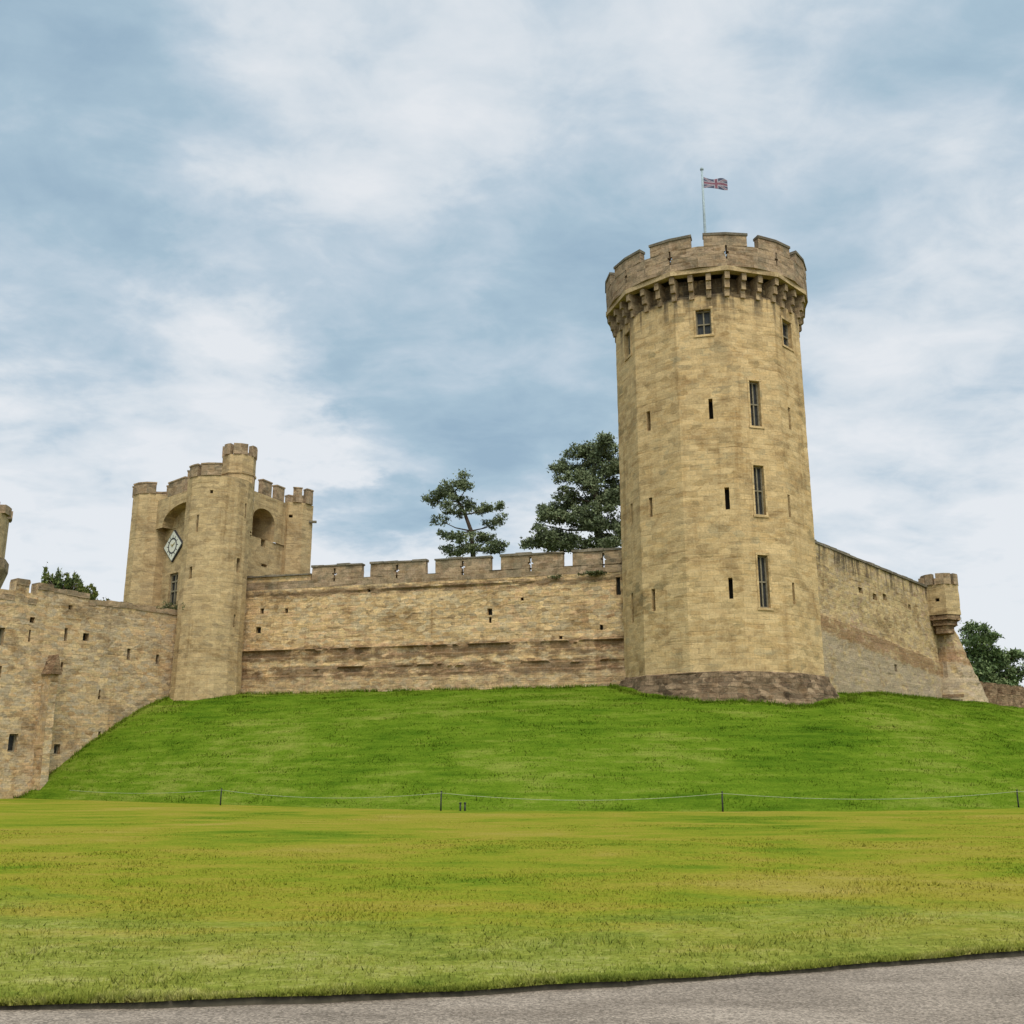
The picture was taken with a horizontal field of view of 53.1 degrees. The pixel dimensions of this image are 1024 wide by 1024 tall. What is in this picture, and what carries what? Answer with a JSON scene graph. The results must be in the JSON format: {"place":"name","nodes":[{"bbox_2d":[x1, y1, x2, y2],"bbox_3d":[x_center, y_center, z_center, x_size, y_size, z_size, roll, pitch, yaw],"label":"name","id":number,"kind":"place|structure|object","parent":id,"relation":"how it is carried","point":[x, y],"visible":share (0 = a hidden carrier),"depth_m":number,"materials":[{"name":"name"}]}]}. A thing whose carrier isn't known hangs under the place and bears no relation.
{"place":"outdoors","nodes":[
{"label":"outdoors","id":0,"kind":"place"},
{"bbox_2d":[0,798,1023,1009],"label":"lawn","id":1,"kind":"structure","parent":0,"point":[78,817],"depth_m":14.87,"materials":[{"name":"plant"}]},
{"bbox_2d":[0,578,176,798],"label":"curtain wall","id":2,"kind":"structure","parent":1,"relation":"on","point":[77,668],"depth_m":71.01,"materials":[{"name":"beige stone"}]},
{"bbox_2d":[0,628,2,644],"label":"window","id":3,"kind":"structure","parent":2,"relation":"in","point":[1,629],"depth_m":68.13,"materials":[{"name":"black glass"}]},
{"bbox_2d":[7,734,15,751],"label":"window","id":4,"kind":"structure","parent":2,"relation":"in","point":[11,742],"depth_m":67.70,"materials":[{"name":"black glass"}]},
{"bbox_2d":[54,744,57,753],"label":"window","id":5,"kind":"structure","parent":2,"relation":"in","point":[55,745],"depth_m":70.04,"materials":[{"name":"black glass"}]},
{"bbox_2d":[72,788,1023,811],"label":"rope fence","id":6,"kind":"object","parent":1,"relation":"on","point":[1016,791],"visible":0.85,"depth_m":45.67,"materials":[{"name":"grey metal"}]},
{"bbox_2d":[0,956,1023,1023],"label":"road","id":7,"kind":"structure","parent":0,"point":[983,991],"depth_m":7.69,"materials":[{"name":"grey asphalt"}]},
{"bbox_2d":[0,0,1023,686],"label":"sky","id":8,"kind":"structure","parent":0,"point":[371,248],"materials":[{"name":"blue"}]},
{"bbox_2d":[13,682,1023,811],"bbox_3d":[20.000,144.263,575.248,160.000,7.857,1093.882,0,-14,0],"label":"grass mound","id":9,"kind":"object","parent":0,"point":[436,774],"depth_m":55.24,"materials":[{"name":"green plant"}]},
{"bbox_2d":[0,505,12,588],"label":"distant tower","id":10,"kind":"structure","parent":9,"relation":"on","point":[6,514],"depth_m":107.88,"materials":[{"name":"stone"}]},
{"bbox_2d":[41,562,109,600],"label":"yew tree","id":11,"kind":"object","parent":9,"relation":"on","point":[58,582],"visible":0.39,"depth_m":86.72,"materials":[{"name":"green plant"}]},
{"bbox_2d":[123,443,316,700],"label":"gatehouse","id":12,"kind":"object","parent":9,"relation":"on","point":[203,537],"visible":0.73,"depth_m":80.11,"materials":[{"name":"stone"}]},
{"bbox_2d":[156,601,177,609],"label":"wall plant","id":13,"kind":"object","parent":12,"relation":"attached to","point":[167,605],"depth_m":81.68,"materials":[{"name":"green plant"}]},
{"bbox_2d":[241,547,643,693],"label":"curtain wall","id":14,"kind":"structure","parent":9,"relation":"on","point":[518,619],"depth_m":76.25,"materials":[{"name":"stone"}]},
{"bbox_2d":[547,573,563,578],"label":"wall plant","id":15,"kind":"object","parent":14,"relation":"attached to","point":[554,577],"depth_m":74.61,"materials":[{"name":"green plant"}]},
{"bbox_2d":[577,569,606,576],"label":"wall plant","id":16,"kind":"object","parent":14,"relation":"attached to","point":[595,572],"depth_m":73.71,"materials":[{"name":"green plant"}]},
{"bbox_2d":[420,468,509,557],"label":"pine tree","id":17,"kind":"object","parent":9,"relation":"on","point":[449,493],"visible":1,"depth_m":102.50,"materials":[{"name":"green plant"}]},
{"bbox_2d":[518,431,621,566],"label":"pine tree","id":18,"kind":"object","parent":9,"relation":"on","point":[593,519],"visible":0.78,"depth_m":98.77,"materials":[{"name":"green plant"}]},
{"bbox_2d":[605,232,838,704],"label":"stone tower","id":19,"kind":"structure","parent":9,"relation":"on","point":[719,578],"depth_m":69.40,"materials":[{"name":"beige stone"}]},
{"bbox_2d":[624,327,631,361],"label":"window","id":20,"kind":"structure","parent":19,"relation":"in","point":[629,337],"depth_m":75.25,"materials":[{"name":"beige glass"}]},
{"bbox_2d":[700,167,705,232],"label":"flagpole","id":21,"kind":"object","parent":19,"relation":"on","point":[703,202],"visible":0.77,"depth_m":80.44,"materials":[{"name":"white metal"}]},
{"bbox_2d":[703,177,727,189],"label":"flag","id":22,"kind":"object","parent":21,"relation":"attached to","point":[720,183],"visible":1,"depth_m":80.88,"materials":[{"name":"multicoloured fabric"}]},
{"bbox_2d":[693,306,714,337],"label":"window","id":23,"kind":"structure","parent":19,"relation":"in","point":[703,320],"depth_m":71.15,"materials":[{"name":"beige glass"}]},
{"bbox_2d":[747,377,764,428],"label":"window","id":24,"kind":"structure","parent":19,"relation":"in","point":[752,389],"depth_m":69.73,"materials":[{"name":"beige glass"}]},
{"bbox_2d":[751,462,768,517],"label":"window","id":25,"kind":"structure","parent":19,"relation":"in","point":[757,488],"depth_m":68.20,"materials":[{"name":"beige glass"}]},
{"bbox_2d":[755,552,773,610],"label":"window","id":26,"kind":"structure","parent":19,"relation":"in","point":[761,576],"depth_m":66.65,"materials":[{"name":"beige glass"}]},
{"bbox_2d":[780,315,793,351],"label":"window","id":27,"kind":"structure","parent":19,"relation":"in","point":[784,330],"depth_m":73.06,"materials":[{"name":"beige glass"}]},
{"bbox_2d":[815,540,988,701],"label":"curtain wall","id":28,"kind":"structure","parent":9,"relation":"on","point":[883,629],"depth_m":80.71,"materials":[{"name":"stone"}]},
{"bbox_2d":[958,619,1023,686],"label":"leafy tree","id":29,"kind":"object","parent":9,"relation":"on","point":[988,665],"visible":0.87,"depth_m":119.30,"materials":[{"name":"green plant"}]},
{"bbox_2d":[979,681,1023,707],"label":"wall","id":30,"kind":"structure","parent":9,"relation":"on","point":[1003,694],"depth_m":99.98,"materials":[{"name":"beige stone"}]}
]}

